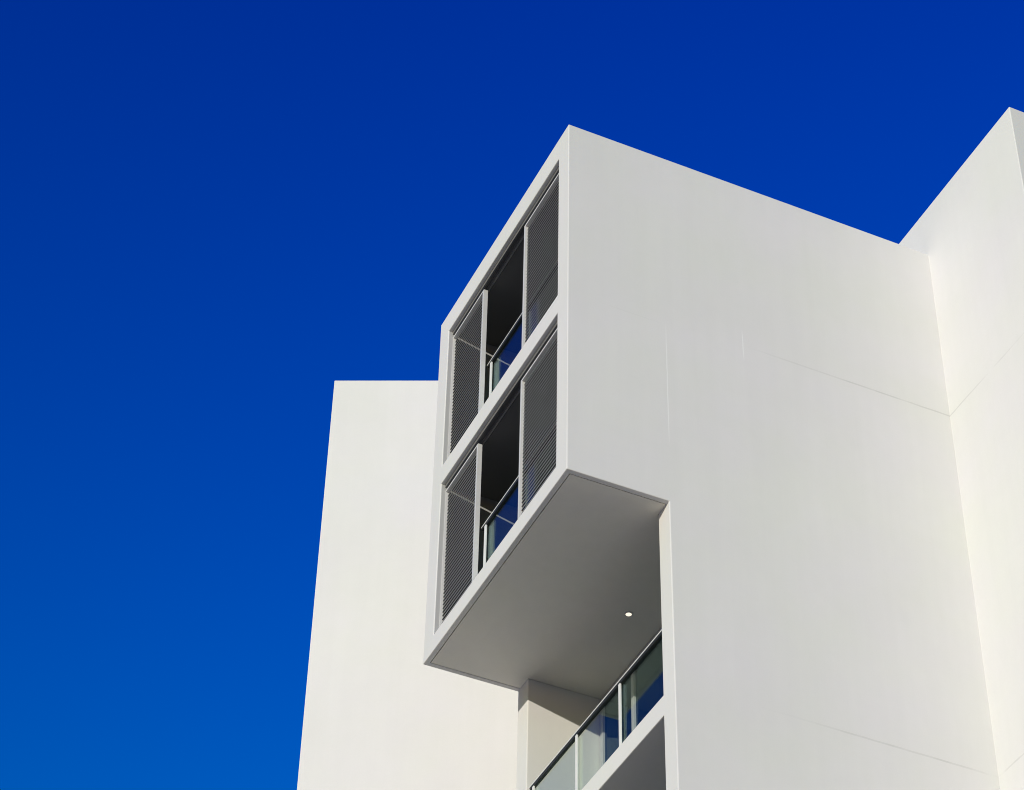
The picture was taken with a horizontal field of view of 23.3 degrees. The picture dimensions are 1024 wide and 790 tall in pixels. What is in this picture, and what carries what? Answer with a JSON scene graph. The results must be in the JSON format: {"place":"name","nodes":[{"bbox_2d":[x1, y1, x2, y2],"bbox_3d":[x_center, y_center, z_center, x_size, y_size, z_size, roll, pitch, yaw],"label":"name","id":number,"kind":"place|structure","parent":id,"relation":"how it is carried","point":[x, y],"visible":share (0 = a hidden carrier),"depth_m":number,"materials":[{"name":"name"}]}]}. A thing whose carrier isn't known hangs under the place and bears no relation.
{"place":"outdoors","nodes":[
{"label":"outdoors","id":0,"kind":"place"},
{"bbox_2d":[0,0,1023,789],"label":"sky","id":1,"kind":"structure","parent":0,"point":[216,216],"materials":[{"name":"blue"}]},
{"bbox_2d":[423,107,1023,789],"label":"apartment building","id":2,"kind":"structure","parent":0,"point":[727,485],"depth_m":32.88,"materials":[{"name":"white paint"}]},
{"bbox_2d":[599,627,663,767],"bbox_3d":[2.009,4.046,31.950,0.064,2.733,3.869,18,-45,-17],"label":"sliding door","id":3,"kind":"structure","parent":2,"relation":"in","point":[643,689],"depth_m":33.13,"materials":[{"name":"glass"}]},
{"label":"ground","id":4,"kind":"structure","parent":0,"visible":0},
{"bbox_2d":[297,381,517,789],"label":"tower block","id":5,"kind":"structure","parent":4,"relation":"on","point":[385,708],"depth_m":37.92,"materials":[{"name":"white paint"}]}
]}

